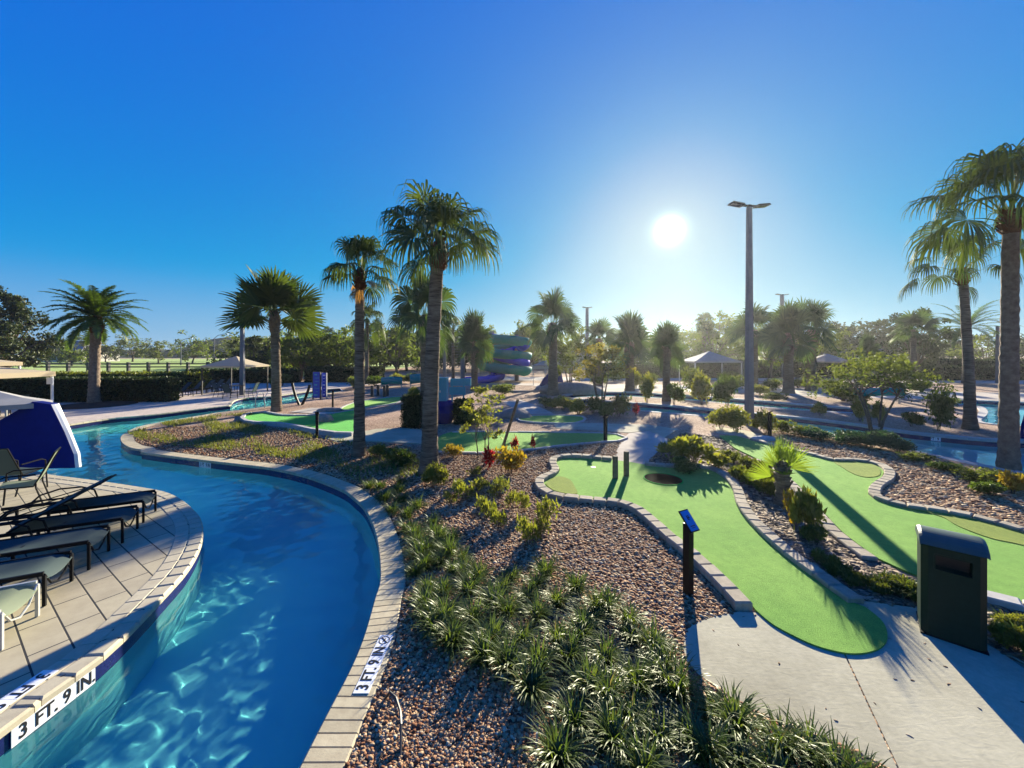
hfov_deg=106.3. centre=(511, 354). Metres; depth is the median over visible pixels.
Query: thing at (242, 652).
pool water
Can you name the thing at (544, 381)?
daybed shade
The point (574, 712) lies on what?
liriope tuft
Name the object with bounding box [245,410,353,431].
putting green
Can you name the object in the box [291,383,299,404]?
curved rail
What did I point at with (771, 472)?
shrub
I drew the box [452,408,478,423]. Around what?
shrub
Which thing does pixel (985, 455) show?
pool water
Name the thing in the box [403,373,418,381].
shrub
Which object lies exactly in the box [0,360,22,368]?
canopy tent
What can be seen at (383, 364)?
tree
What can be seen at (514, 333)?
tree
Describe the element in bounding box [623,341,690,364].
house
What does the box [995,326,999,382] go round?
lamp post
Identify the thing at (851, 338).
tree
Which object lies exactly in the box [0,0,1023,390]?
sky
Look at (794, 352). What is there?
tree
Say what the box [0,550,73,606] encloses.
sun lounger
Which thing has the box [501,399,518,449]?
support stake
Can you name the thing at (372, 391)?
timber post
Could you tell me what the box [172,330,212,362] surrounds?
tree
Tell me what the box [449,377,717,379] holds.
path
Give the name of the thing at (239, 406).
pool water
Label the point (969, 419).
washingtonia palm
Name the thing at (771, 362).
tree
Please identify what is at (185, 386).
sun lounger
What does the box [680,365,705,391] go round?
shrub
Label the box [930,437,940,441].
depth marker
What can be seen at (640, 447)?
path
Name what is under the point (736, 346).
tree
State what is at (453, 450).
shrub
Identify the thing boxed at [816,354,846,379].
patio umbrella
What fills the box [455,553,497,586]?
liriope tuft
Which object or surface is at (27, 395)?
sling chair
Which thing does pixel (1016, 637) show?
shrub
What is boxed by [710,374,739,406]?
shrub
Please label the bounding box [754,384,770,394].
shrub
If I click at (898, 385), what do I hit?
shrub
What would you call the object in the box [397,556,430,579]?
liriope tuft
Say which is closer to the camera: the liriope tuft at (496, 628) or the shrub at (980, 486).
the liriope tuft at (496, 628)
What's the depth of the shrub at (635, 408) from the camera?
18.11 m
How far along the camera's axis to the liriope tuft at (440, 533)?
5.91 m
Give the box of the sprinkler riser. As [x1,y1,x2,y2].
[535,732,537,760]
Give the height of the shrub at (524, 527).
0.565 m
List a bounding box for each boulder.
[316,407,342,411]
[319,414,333,421]
[498,407,531,418]
[539,382,604,395]
[751,436,775,440]
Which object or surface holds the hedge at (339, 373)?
on the ground at (384, 417)
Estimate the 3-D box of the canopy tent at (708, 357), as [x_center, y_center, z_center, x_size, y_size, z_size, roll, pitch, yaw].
[19.703,1.299,38.382,4.600,3.183,3.600,0,0,0]
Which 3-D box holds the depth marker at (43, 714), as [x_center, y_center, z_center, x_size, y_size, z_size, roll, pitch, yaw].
[-3.934,3.025,3.320,0.008,0.150,0.607,0,0,0]
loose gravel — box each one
[135,425,888,767]
[759,430,1023,525]
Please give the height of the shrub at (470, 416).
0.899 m
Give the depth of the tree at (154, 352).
122.28 m
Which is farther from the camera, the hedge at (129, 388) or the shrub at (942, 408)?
the hedge at (129, 388)
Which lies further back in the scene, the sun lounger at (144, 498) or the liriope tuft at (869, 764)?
the sun lounger at (144, 498)
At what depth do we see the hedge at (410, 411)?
14.96 m
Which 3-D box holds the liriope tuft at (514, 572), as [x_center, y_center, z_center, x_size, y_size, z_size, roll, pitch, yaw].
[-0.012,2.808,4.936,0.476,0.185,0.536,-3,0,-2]
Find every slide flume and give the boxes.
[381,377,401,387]
[410,373,420,386]
[853,388,904,403]
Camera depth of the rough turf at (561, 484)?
8.36 m
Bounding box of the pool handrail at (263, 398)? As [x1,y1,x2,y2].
[255,392,270,407]
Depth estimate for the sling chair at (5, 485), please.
7.32 m
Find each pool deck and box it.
[0,381,380,423]
[0,476,200,714]
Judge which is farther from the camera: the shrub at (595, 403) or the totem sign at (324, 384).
the totem sign at (324, 384)
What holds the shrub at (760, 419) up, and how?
on the loose gravel at (919, 477)
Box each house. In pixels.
[37,341,119,361]
[530,349,595,368]
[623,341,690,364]
[794,341,921,366]
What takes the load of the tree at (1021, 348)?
on the lawn field
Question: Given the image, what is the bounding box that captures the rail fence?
[33,362,331,371]
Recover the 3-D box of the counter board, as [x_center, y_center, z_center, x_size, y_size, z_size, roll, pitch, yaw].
[-2.295,1.988,17.040,0.963,1.823,0.170,0,0,0]
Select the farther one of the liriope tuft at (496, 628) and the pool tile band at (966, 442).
the pool tile band at (966, 442)
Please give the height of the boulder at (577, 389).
0.900 m
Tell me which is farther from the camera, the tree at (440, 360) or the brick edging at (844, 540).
the tree at (440, 360)
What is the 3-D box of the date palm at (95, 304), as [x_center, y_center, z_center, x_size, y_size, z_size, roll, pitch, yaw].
[-23.970,-0.556,22.119,4.444,7.107,4.602,0,0,0]
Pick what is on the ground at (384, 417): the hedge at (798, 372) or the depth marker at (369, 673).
the hedge at (798, 372)
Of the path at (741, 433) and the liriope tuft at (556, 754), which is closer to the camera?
the liriope tuft at (556, 754)
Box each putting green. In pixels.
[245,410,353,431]
[342,397,400,409]
[438,432,623,451]
[519,415,583,422]
[544,458,886,655]
[719,435,1023,601]
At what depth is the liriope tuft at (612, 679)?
3.18 m
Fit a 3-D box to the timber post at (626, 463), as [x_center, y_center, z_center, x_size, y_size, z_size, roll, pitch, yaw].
[2.699,2.585,9.063,0.132,0.580,0.132,0,0,0]
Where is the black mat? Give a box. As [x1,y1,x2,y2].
[643,473,682,485]
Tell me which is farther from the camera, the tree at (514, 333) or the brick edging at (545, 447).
the tree at (514, 333)
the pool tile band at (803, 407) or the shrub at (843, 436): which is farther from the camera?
the pool tile band at (803, 407)
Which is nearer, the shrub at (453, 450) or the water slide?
the shrub at (453, 450)
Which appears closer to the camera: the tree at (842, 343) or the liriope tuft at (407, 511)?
the liriope tuft at (407, 511)
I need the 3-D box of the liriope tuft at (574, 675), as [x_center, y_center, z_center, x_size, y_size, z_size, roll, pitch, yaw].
[0.636,2.753,3.269,0.751,0.292,0.668,1,6,17]
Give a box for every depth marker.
[0,670,58,710]
[11,668,94,748]
[199,462,210,467]
[353,635,392,693]
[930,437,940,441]
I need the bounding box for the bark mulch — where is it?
[649,433,1023,663]
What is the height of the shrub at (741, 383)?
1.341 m
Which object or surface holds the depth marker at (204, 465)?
attached to the pool tile band at (108, 663)
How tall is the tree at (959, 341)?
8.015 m
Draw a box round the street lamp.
[180,338,187,364]
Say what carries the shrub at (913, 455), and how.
on the loose gravel at (919, 477)
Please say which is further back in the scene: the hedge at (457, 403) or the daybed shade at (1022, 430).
the hedge at (457, 403)
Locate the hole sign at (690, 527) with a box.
[678,509,699,595]
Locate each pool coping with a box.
[0,388,339,738]
[0,474,187,713]
[120,391,405,767]
[562,391,850,408]
[570,398,1023,443]
[573,396,852,412]
[584,404,1023,472]
[957,399,1023,425]
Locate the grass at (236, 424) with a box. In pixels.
[128,411,419,491]
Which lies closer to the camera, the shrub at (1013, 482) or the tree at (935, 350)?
the shrub at (1013, 482)
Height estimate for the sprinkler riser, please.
0.212 m
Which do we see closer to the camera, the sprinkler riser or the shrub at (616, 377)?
the sprinkler riser
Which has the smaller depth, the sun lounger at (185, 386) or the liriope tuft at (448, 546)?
the liriope tuft at (448, 546)
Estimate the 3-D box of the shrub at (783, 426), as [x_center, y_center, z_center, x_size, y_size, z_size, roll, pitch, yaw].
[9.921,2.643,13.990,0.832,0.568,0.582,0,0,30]
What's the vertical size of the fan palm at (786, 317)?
7.156 m
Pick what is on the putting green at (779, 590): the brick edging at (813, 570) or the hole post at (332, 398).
the brick edging at (813, 570)
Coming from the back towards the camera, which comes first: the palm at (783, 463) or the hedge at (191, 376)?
the hedge at (191, 376)
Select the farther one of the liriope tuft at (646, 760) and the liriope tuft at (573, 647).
the liriope tuft at (573, 647)
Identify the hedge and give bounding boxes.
[0,375,181,401]
[54,370,211,390]
[183,367,301,382]
[302,365,384,382]
[399,393,422,428]
[451,397,475,424]
[585,362,767,377]
[724,359,854,376]
[917,358,1023,371]
[917,364,1023,379]
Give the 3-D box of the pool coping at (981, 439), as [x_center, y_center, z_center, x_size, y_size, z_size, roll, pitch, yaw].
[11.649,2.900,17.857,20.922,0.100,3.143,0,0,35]
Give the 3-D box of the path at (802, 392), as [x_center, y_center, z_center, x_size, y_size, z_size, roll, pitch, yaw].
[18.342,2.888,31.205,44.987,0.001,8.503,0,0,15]
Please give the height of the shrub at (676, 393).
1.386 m
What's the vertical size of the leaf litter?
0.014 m
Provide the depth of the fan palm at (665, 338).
23.53 m
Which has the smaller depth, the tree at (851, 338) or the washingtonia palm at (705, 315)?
the washingtonia palm at (705, 315)
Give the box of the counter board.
[449,378,470,401]
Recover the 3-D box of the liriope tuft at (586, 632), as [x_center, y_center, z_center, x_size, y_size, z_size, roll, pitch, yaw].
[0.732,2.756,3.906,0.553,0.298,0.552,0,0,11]
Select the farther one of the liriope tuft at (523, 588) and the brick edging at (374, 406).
the brick edging at (374, 406)
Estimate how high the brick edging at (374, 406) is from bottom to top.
0.126 m
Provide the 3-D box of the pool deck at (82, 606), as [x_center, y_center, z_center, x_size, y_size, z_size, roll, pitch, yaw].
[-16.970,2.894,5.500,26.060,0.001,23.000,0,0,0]
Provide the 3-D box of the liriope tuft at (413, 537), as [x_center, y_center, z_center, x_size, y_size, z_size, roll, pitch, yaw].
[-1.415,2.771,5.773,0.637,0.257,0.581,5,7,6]
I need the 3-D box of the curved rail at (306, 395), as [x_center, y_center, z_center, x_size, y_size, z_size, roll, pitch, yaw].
[-11.781,2.346,21.933,0.583,1.218,0.129,0,0,0]
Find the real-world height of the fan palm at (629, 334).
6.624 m
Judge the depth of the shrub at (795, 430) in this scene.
13.39 m
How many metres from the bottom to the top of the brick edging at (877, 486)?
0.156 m
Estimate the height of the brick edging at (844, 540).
0.136 m
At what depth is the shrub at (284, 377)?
35.12 m
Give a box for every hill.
[120,337,238,357]
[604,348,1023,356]
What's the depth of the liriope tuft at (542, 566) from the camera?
5.03 m
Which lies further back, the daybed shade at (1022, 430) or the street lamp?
the street lamp
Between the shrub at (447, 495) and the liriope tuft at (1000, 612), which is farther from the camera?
the shrub at (447, 495)
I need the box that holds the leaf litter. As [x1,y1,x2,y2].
[712,607,1023,737]
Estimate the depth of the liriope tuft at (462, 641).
3.83 m
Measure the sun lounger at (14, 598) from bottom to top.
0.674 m
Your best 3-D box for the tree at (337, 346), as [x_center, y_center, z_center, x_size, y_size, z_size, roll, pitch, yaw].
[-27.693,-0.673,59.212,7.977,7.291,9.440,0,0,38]
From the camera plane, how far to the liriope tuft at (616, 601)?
4.34 m
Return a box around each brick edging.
[240,416,352,435]
[242,411,333,416]
[341,396,401,410]
[438,431,627,453]
[516,414,585,423]
[535,453,752,611]
[645,461,863,603]
[750,438,1023,532]
[756,459,877,560]
[987,590,1023,611]
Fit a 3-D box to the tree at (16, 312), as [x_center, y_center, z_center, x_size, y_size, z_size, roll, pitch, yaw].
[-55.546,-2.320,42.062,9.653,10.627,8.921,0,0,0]
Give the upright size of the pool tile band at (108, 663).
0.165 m
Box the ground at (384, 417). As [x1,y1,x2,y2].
[28,357,1023,767]
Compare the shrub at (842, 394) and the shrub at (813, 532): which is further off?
the shrub at (842, 394)
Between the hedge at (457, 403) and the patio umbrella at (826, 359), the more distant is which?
the patio umbrella at (826, 359)
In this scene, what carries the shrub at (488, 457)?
on the loose gravel at (471, 521)
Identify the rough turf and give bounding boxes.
[546,476,577,493]
[834,461,880,477]
[903,507,1023,545]
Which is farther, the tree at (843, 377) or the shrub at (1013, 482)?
the tree at (843, 377)
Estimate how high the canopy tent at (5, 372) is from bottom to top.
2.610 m
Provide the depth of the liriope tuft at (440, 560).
5.29 m
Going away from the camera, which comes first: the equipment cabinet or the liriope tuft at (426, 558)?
the liriope tuft at (426, 558)
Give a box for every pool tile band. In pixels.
[0,389,377,755]
[569,393,852,411]
[584,401,1023,447]
[960,401,1023,421]
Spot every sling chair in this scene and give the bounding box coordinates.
[0,447,60,505]
[0,448,47,496]
[8,394,29,414]
[211,382,222,397]
[221,384,237,398]
[244,382,259,397]
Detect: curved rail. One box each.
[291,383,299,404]
[301,385,310,404]
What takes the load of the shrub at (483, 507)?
on the loose gravel at (471, 521)
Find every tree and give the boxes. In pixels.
[0,285,67,369]
[15,348,28,356]
[25,340,67,362]
[47,346,88,365]
[65,335,117,358]
[100,344,123,362]
[112,334,149,361]
[134,338,176,362]
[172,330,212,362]
[194,343,223,360]
[208,331,270,367]
[217,338,239,356]
[231,335,270,367]
[259,336,285,367]
[263,330,340,380]
[265,330,318,368]
[283,329,335,368]
[303,322,373,366]
[311,328,354,365]
[369,321,419,370]
[369,325,420,373]
[377,331,420,370]
[408,335,458,369]
[411,331,459,366]
[439,330,467,371]
[448,337,495,365]
[458,385,505,459]
[488,325,496,333]
[500,330,548,360]
[505,319,566,366]
[543,326,594,381]
[548,336,591,358]
[568,342,635,401]
[592,335,610,359]
[606,338,646,364]
[639,329,692,360]
[646,337,671,362]
[677,310,761,358]
[677,327,720,354]
[685,338,744,359]
[715,339,758,359]
[742,324,804,377]
[777,339,821,359]
[797,351,958,430]
[804,324,850,356]
[817,328,852,360]
[824,320,891,359]
[837,318,951,359]
[843,347,924,387]
[881,306,957,370]
[932,333,994,358]
[945,332,1021,358]
[976,336,1023,357]
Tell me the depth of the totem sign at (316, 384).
24.56 m
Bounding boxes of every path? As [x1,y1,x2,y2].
[291,408,351,413]
[328,428,421,443]
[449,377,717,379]
[499,383,1023,400]
[504,400,553,413]
[554,423,677,436]
[615,431,666,463]
[684,612,896,767]
[715,427,764,437]
[758,378,1023,383]
[846,601,1023,767]
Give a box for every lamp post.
[239,292,244,394]
[443,323,445,376]
[582,307,591,355]
[727,201,770,425]
[775,294,788,376]
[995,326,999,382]
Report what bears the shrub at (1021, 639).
on the bark mulch
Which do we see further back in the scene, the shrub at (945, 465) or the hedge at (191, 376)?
the hedge at (191, 376)
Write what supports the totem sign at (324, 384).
on the ground at (384, 417)
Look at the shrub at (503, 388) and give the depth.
27.25 m
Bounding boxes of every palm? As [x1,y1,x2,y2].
[40,279,149,402]
[217,263,328,411]
[319,234,400,457]
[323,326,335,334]
[350,302,385,383]
[374,335,388,366]
[375,179,502,475]
[386,267,460,427]
[444,316,461,377]
[455,307,494,390]
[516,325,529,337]
[523,285,582,395]
[583,317,617,385]
[604,309,652,390]
[648,319,688,401]
[694,312,714,364]
[724,302,775,385]
[745,436,819,506]
[756,298,819,393]
[782,297,840,390]
[858,332,881,359]
[888,307,944,371]
[897,231,1023,429]
[900,138,1023,470]
[923,300,1023,382]
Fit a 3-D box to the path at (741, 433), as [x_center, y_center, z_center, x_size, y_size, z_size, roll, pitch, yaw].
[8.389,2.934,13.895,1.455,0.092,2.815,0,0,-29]
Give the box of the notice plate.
[46,377,53,383]
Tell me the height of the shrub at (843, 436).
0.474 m
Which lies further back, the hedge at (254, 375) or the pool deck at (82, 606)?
the hedge at (254, 375)
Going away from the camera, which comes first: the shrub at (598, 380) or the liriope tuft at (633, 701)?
the liriope tuft at (633, 701)
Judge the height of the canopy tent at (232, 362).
2.738 m
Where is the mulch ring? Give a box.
[60,401,137,409]
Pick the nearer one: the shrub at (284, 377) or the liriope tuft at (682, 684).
the liriope tuft at (682, 684)
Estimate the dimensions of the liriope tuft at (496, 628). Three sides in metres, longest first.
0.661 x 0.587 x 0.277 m
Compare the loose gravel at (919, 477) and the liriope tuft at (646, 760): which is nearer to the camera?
the liriope tuft at (646, 760)
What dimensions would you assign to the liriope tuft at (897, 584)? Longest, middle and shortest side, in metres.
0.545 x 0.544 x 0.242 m
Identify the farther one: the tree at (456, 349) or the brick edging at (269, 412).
the tree at (456, 349)
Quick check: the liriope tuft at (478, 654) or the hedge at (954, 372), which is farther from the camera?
the hedge at (954, 372)
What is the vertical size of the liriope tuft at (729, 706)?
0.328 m
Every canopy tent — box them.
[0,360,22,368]
[0,367,55,401]
[200,356,268,394]
[679,351,742,381]
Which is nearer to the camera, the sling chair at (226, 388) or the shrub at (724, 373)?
the sling chair at (226, 388)
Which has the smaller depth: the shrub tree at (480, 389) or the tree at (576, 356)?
the shrub tree at (480, 389)
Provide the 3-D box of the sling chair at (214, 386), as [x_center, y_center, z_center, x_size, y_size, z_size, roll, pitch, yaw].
[-19.520,2.383,25.575,0.737,1.018,0.564,0,0,-10]
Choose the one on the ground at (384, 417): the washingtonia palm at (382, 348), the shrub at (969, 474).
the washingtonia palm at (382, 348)
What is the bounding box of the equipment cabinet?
[438,377,454,423]
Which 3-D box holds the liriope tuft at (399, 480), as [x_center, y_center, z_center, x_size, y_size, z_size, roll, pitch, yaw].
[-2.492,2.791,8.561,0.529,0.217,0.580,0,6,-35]
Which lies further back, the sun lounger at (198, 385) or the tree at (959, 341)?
the tree at (959, 341)
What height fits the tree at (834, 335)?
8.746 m
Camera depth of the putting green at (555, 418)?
17.12 m
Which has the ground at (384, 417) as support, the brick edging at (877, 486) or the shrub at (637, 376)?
the shrub at (637, 376)
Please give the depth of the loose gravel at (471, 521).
4.62 m
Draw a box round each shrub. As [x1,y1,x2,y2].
[268,373,292,385]
[347,376,353,388]
[365,376,380,385]
[368,442,387,456]
[381,446,416,466]
[389,373,405,380]
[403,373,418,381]
[407,386,420,395]
[421,460,451,485]
[441,443,464,456]
[443,490,459,502]
[451,476,480,498]
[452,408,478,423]
[466,406,491,426]
[466,465,481,476]
[468,476,489,491]
[475,492,500,517]
[482,444,495,469]
[486,504,510,526]
[487,474,509,497]
[490,383,515,393]
[493,445,526,473]
[502,489,520,507]
[510,434,518,449]
[514,490,530,511]
[515,513,540,545]
[529,435,535,447]
[533,516,551,540]
[534,494,561,528]
[536,395,553,407]
[547,395,572,409]
[569,397,587,413]
[584,395,604,412]
[589,376,606,383]
[598,401,614,417]
[605,370,625,380]
[609,391,631,416]
[632,400,639,415]
[634,370,641,387]
[638,371,654,402]
[644,373,658,383]
[655,438,682,457]
[666,382,685,404]
[667,434,720,463]
[668,455,700,473]
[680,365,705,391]
[689,369,712,404]
[704,453,732,468]
[705,405,728,428]
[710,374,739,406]
[716,371,738,379]
[719,449,740,462]
[722,402,751,432]
[727,375,744,388]
[728,462,755,479]
[736,454,756,468]
[739,468,769,486]
[750,407,779,433]
[750,459,771,473]
[752,476,775,496]
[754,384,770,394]
[760,391,790,400]
[760,467,774,478]
[761,378,782,390]
[774,419,797,432]
[782,487,802,528]
[786,425,820,437]
[788,484,827,532]
[794,377,805,387]
[799,427,832,440]
[799,522,828,544]
[802,374,824,383]
[810,401,828,415]
[810,546,844,566]
[822,381,869,400]
[823,379,842,387]
[826,557,855,576]
[830,428,863,443]
[840,568,869,586]
[845,389,872,402]
[850,395,871,421]
[850,429,902,446]
[863,574,893,595]
[870,400,886,420]
[877,437,917,451]
[880,568,910,593]
[886,381,906,389]
[896,450,941,460]
[896,576,916,596]
[900,411,926,426]
[906,380,932,391]
[921,387,958,430]
[924,460,969,470]
[949,466,988,481]
[951,398,962,406]
[967,479,1007,495]
[975,466,1012,492]
[987,619,1017,649]
[991,612,1023,628]
[995,469,1023,493]
[999,623,1023,650]
[1009,612,1023,627]
[1017,629,1023,655]
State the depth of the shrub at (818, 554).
5.24 m
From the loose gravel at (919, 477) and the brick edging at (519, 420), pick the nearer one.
the loose gravel at (919, 477)
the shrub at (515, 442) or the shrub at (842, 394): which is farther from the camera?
the shrub at (842, 394)
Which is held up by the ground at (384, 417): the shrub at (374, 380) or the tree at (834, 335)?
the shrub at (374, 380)
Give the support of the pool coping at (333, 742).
on the ground at (384, 417)
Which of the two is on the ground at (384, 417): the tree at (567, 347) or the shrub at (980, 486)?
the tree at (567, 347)
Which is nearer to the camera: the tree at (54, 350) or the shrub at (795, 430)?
the shrub at (795, 430)
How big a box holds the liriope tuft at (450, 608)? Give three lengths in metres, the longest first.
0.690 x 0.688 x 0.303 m
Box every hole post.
[315,412,318,437]
[331,390,333,406]
[602,415,607,440]
[766,411,772,435]
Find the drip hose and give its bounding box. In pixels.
[383,690,401,754]
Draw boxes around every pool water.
[0,424,379,767]
[71,391,337,445]
[578,395,839,411]
[627,406,1023,470]
[962,403,1023,424]
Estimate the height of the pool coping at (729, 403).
0.064 m
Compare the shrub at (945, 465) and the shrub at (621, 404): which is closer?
the shrub at (945, 465)
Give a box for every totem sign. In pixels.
[312,372,320,399]
[322,373,326,398]
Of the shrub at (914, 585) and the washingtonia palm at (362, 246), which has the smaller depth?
the shrub at (914, 585)
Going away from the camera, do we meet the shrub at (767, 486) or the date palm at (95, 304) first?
the shrub at (767, 486)
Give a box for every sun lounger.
[0,474,156,532]
[0,487,138,558]
[0,523,109,569]
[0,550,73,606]
[0,580,39,650]
[181,382,195,396]
[185,379,218,394]
[186,380,205,393]
[197,379,224,391]
[206,378,234,392]
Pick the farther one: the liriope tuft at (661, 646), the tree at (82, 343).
the tree at (82, 343)
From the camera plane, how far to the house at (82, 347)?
146.41 m
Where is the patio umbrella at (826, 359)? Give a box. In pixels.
[805,355,847,362]
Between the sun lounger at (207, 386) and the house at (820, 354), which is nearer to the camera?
the sun lounger at (207, 386)
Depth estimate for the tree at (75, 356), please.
94.47 m
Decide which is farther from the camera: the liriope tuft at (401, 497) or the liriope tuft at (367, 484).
the liriope tuft at (367, 484)
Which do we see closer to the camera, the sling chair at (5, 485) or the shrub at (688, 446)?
the sling chair at (5, 485)
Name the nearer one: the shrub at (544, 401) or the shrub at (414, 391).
the shrub at (414, 391)
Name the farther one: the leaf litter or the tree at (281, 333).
the tree at (281, 333)
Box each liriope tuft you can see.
[357,479,376,489]
[368,485,395,504]
[370,478,390,490]
[380,500,402,516]
[388,481,409,493]
[390,475,411,483]
[390,489,410,503]
[392,500,420,520]
[395,516,418,534]
[395,518,427,544]
[397,528,432,552]
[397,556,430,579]
[398,577,447,621]
[399,535,433,564]
[403,492,430,510]
[404,594,443,634]
[405,570,445,594]
[406,546,440,576]
[408,602,463,644]
[410,532,443,551]
[417,517,447,536]
[417,587,470,637]
[419,604,477,673]
[420,509,442,525]
[422,520,456,547]
[423,545,453,569]
[426,572,459,601]
[428,531,458,554]
[428,610,476,659]
[431,529,467,565]
[438,555,464,580]
[442,523,463,540]
[445,542,475,562]
[448,564,493,603]
[450,551,482,581]
[450,586,495,637]
[451,620,514,684]
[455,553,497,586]
[455,609,519,647]
[464,573,518,627]
[472,630,530,697]
[485,585,530,631]
[488,569,515,595]
[494,562,525,585]
[496,645,565,721]
[501,614,543,650]
[501,623,567,688]
[510,578,544,609]
[514,701,608,767]
[515,587,561,633]
[517,562,550,596]
[526,550,568,588]
[533,613,581,663]
[533,680,608,764]
[537,581,576,618]
[541,620,600,685]
[542,641,630,713]
[552,567,592,596]
[556,603,608,652]
[560,595,612,636]
[569,686,655,767]
[571,653,649,728]
[572,582,621,627]
[578,626,635,680]
[590,578,633,621]
[593,676,665,748]
[600,649,682,712]
[601,597,657,631]
[604,711,684,767]
[610,612,655,654]
[624,641,684,701]
[625,693,692,767]
[626,610,687,666]
[632,627,691,684]
[634,645,717,725]
[656,695,727,767]
[660,699,759,767]
[678,676,753,733]
[683,676,798,766]
[698,714,782,767]
[729,696,831,767]
[735,724,802,767]
[769,704,841,767]
[780,715,875,767]
[812,731,891,767]
[820,559,845,578]
[863,568,905,596]
[880,570,914,601]
[892,579,916,601]
[987,605,1023,627]
[993,613,1023,629]
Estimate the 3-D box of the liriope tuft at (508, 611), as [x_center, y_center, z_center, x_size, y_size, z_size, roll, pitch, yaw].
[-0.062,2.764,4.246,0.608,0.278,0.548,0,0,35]
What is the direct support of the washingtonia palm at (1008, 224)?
on the ground at (384, 417)
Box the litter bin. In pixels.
[915,525,990,655]
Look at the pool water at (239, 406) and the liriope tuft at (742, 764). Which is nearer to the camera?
the liriope tuft at (742, 764)
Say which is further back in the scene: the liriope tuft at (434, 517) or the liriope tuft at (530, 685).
the liriope tuft at (434, 517)
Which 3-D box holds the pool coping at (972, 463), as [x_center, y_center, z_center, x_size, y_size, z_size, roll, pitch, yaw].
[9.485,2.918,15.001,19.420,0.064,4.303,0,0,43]
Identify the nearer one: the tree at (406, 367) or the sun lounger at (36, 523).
the sun lounger at (36, 523)
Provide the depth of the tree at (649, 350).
72.62 m
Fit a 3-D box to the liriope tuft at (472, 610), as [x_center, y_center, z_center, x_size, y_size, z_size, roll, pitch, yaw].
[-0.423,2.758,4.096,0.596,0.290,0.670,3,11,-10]
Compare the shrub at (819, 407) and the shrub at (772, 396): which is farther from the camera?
the shrub at (772, 396)
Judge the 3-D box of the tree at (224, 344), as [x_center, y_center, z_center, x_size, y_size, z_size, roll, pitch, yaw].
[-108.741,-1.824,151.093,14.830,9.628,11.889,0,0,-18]
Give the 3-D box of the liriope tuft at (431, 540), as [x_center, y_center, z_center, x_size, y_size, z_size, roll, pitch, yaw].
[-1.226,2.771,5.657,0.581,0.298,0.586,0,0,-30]
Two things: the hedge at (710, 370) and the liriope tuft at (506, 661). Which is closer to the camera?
the liriope tuft at (506, 661)
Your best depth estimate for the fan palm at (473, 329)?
30.00 m
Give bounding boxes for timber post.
[371,386,373,396]
[383,386,385,396]
[386,385,388,395]
[612,455,617,478]
[624,451,628,476]
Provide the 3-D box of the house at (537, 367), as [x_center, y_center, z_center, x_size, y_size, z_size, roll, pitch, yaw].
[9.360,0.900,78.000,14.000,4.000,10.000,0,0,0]
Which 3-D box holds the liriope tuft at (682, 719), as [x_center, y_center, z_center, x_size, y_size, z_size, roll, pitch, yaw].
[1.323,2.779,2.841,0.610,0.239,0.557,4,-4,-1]
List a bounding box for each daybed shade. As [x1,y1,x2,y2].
[0,391,81,467]
[533,360,562,385]
[1020,416,1023,438]
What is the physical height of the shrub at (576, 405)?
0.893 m
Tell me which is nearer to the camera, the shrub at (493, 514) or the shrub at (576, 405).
the shrub at (493, 514)
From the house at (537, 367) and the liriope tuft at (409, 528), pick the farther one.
the house at (537, 367)
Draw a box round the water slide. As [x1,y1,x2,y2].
[451,331,531,382]
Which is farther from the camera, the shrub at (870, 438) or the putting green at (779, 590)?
the shrub at (870, 438)
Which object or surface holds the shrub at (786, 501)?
on the bark mulch
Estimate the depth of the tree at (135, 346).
144.33 m
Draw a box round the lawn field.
[10,359,416,376]
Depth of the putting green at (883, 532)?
6.55 m
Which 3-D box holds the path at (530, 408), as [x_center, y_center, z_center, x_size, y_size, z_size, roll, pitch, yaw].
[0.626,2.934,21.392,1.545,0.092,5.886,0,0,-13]
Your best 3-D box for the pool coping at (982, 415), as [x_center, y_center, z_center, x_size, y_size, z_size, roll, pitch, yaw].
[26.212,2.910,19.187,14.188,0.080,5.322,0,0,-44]
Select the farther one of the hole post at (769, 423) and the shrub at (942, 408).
the shrub at (942, 408)

